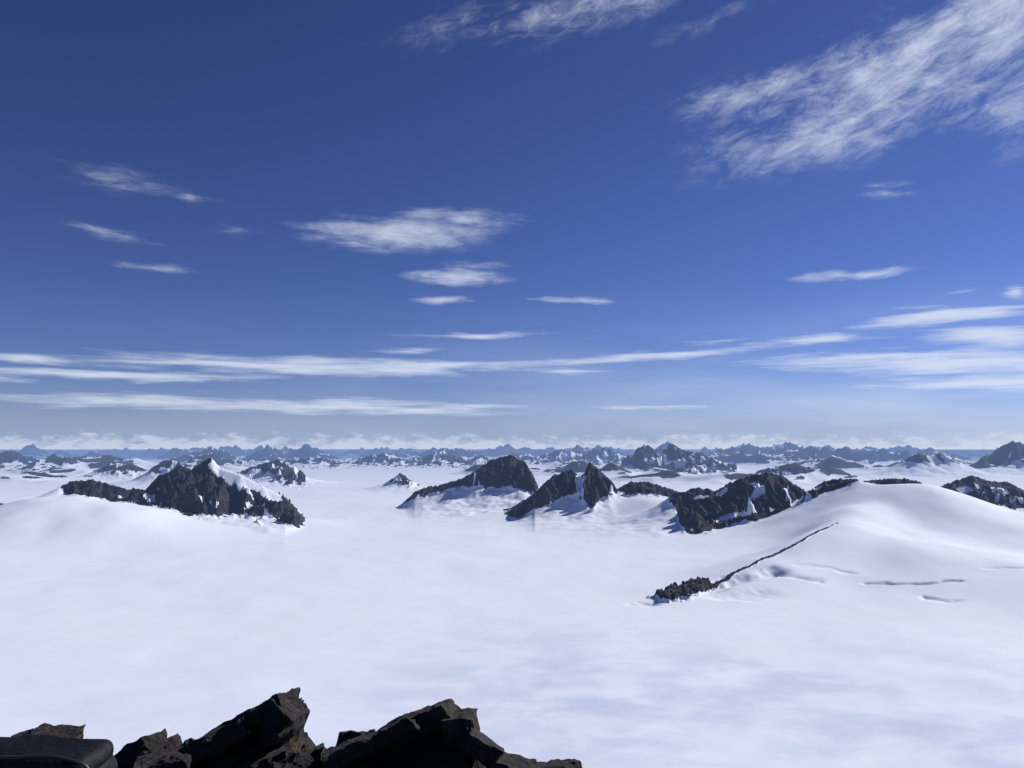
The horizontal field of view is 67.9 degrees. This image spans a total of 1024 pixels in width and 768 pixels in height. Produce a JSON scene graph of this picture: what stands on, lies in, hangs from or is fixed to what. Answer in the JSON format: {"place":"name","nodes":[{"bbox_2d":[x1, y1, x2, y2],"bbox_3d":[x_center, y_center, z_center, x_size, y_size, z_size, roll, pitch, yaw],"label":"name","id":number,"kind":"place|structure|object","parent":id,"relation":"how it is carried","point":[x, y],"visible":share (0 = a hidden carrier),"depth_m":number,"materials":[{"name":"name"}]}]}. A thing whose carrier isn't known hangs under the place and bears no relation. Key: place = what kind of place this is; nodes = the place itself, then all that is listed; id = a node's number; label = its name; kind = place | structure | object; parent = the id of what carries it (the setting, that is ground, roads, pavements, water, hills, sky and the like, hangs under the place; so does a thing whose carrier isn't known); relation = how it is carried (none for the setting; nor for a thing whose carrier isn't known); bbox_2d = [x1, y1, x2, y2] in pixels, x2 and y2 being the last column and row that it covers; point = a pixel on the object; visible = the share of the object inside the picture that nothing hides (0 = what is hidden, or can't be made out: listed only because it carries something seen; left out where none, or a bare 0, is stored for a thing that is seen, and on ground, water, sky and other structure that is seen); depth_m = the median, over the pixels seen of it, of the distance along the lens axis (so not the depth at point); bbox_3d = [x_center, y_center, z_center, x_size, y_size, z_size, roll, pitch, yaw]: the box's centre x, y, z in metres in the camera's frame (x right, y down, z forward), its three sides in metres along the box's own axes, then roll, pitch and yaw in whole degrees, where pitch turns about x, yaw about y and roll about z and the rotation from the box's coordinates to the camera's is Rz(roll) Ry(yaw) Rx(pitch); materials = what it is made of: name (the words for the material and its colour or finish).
{"place":"outdoors","nodes":[
{"label":"outdoors","id":0,"kind":"place"},
{"bbox_2d":[0,450,60,473],"bbox_3d":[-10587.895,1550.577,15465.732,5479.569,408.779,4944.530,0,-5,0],"label":"distant mountain","id":1,"kind":"structure","parent":0,"point":[10,456],"depth_m":14381.60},
{"bbox_2d":[81,455,139,466],"bbox_3d":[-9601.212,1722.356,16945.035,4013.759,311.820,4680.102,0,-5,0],"label":"distant mountain","id":2,"kind":"structure","parent":0,"point":[131,460],"depth_m":16627.15,"materials":[{"name":"white snow"}]},
{"bbox_2d":[90,463,148,476],"bbox_3d":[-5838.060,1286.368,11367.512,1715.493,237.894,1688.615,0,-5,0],"label":"distant mountain","id":3,"kind":"structure","parent":0,"point":[111,469],"depth_m":10812.06,"materials":[{"name":"white snow"}]},
{"bbox_2d":[146,460,190,474],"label":"distant mountain","id":4,"kind":"structure","parent":0,"point":[165,466],"depth_m":9162.14,"materials":[{"name":"white snow"}]},
{"bbox_2d":[193,454,344,469],"bbox_3d":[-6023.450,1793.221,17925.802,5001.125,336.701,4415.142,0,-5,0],"label":"distant mountain","id":5,"kind":"structure","parent":0,"point":[317,461],"depth_m":17653.87,"materials":[{"name":"white snow"}]},
{"bbox_2d":[236,460,307,487],"bbox_3d":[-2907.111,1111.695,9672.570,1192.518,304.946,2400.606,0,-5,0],"label":"distant mountain","id":6,"kind":"structure","parent":0,"point":[280,471],"depth_m":9237.69,"materials":[{"name":"white snow"}]},
{"bbox_2d":[386,473,422,487],"bbox_3d":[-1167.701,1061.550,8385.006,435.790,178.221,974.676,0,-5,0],"label":"distant mountain","id":7,"kind":"structure","parent":0,"point":[400,480],"depth_m":8058.06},
{"bbox_2d":[340,450,492,468],"bbox_3d":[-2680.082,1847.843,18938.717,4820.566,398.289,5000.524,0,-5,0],"label":"distant mountain","id":8,"kind":"structure","parent":0,"point":[438,459],"depth_m":18412.98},
{"bbox_2d":[0,444,1023,767],"bbox_3d":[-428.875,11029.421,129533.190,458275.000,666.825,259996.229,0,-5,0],"label":"icefield terrain","id":9,"kind":"structure","parent":0,"point":[876,626],"depth_m":2070.11,"materials":[{"name":"white snow"}]},
{"bbox_2d":[59,458,307,528],"bbox_3d":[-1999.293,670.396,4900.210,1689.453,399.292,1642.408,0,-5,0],"label":"rocky nunatak","id":10,"kind":"structure","parent":9,"relation":"on","point":[202,489],"depth_m":4295.97,"materials":[{"name":"grey stone"}]},
{"bbox_2d":[9,686,578,767],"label":"summit rock outcrop","id":11,"kind":"object","parent":9,"relation":"on","point":[268,732],"visible":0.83,"depth_m":4.55,"materials":[{"name":"black stone"}]},
{"bbox_2d":[0,735,118,767],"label":"backpack","id":12,"kind":"object","parent":11,"relation":"on","point":[31,752],"visible":1,"depth_m":3.25,"materials":[{"name":"black fabric"}]},
{"bbox_2d":[399,455,539,506],"bbox_3d":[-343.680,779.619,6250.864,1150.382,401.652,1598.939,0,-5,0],"label":"rocky nunatak","id":13,"kind":"structure","parent":9,"relation":"on","point":[510,472],"depth_m":5612.70,"materials":[{"name":"grey stone"}]},
{"bbox_2d":[503,462,677,518],"bbox_3d":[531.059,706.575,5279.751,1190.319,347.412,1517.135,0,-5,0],"label":"rocky nunatak","id":14,"kind":"structure","parent":9,"relation":"on","point":[598,486],"depth_m":4785.06,"materials":[{"name":"grey stone"}]},
{"bbox_2d":[646,522,838,603],"bbox_3d":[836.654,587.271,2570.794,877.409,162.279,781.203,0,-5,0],"label":"rock rib","id":15,"kind":"object","parent":9,"relation":"on","point":[689,589],"visible":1,"depth_m":2349.88,"materials":[{"name":"grey stone"}]},
{"bbox_2d":[667,472,860,534],"bbox_3d":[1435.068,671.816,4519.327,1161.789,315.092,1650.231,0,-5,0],"label":"rocky nunatak","id":16,"kind":"structure","parent":9,"relation":"on","point":[765,496],"depth_m":4080.14,"materials":[{"name":"grey stone"}]},
{"bbox_2d":[864,478,921,484],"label":"rocky nunatak","id":17,"kind":"structure","parent":9,"relation":"on","point":[884,481],"depth_m":3811.78,"materials":[{"name":"grey stone"}]},
{"bbox_2d":[941,475,1023,510],"bbox_3d":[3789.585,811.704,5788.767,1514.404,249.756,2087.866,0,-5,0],"label":"rocky nunatak","id":18,"kind":"structure","parent":9,"relation":"on","point":[1012,497],"depth_m":5399.57,"materials":[{"name":"grey stone"}]},
{"bbox_2d":[0,0,1023,449],"label":"sky","id":19,"kind":"structure","parent":0,"point":[246,224],"materials":[{"name":"blue"}]},
{"bbox_2d":[516,447,625,466],"bbox_3d":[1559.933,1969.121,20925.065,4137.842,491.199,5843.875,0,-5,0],"label":"distant mountain","id":20,"kind":"structure","parent":0,"point":[598,457],"depth_m":20451.32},
{"bbox_2d":[621,441,739,474],"bbox_3d":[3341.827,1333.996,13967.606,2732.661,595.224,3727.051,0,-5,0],"label":"distant mountain","id":21,"kind":"structure","parent":0,"point":[645,456],"depth_m":13595.82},
{"bbox_2d":[731,441,811,455],"bbox_3d":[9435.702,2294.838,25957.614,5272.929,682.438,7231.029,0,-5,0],"label":"distant mountain","id":22,"kind":"structure","parent":0,"point":[750,449],"depth_m":25636.85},
{"bbox_2d":[750,464,852,476],"bbox_3d":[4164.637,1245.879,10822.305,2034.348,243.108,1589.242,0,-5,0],"label":"distant mountain","id":23,"kind":"structure","parent":0,"point":[791,469],"depth_m":10324.54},
{"bbox_2d":[856,460,884,465],"bbox_3d":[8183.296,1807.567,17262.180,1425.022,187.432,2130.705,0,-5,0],"label":"distant mountain","id":24,"kind":"structure","parent":0,"point":[866,461],"depth_m":16812.71,"materials":[{"name":"white snow"}]},
{"bbox_2d":[899,453,963,465],"bbox_3d":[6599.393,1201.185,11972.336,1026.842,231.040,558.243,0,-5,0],"label":"distant mountain","id":25,"kind":"structure","parent":0,"point":[920,459],"depth_m":11855.65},
{"bbox_2d":[973,440,1023,467],"bbox_3d":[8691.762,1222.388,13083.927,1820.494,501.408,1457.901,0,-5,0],"label":"distant mountain","id":26,"kind":"structure","parent":0,"point":[1010,453],"depth_m":12789.96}
]}

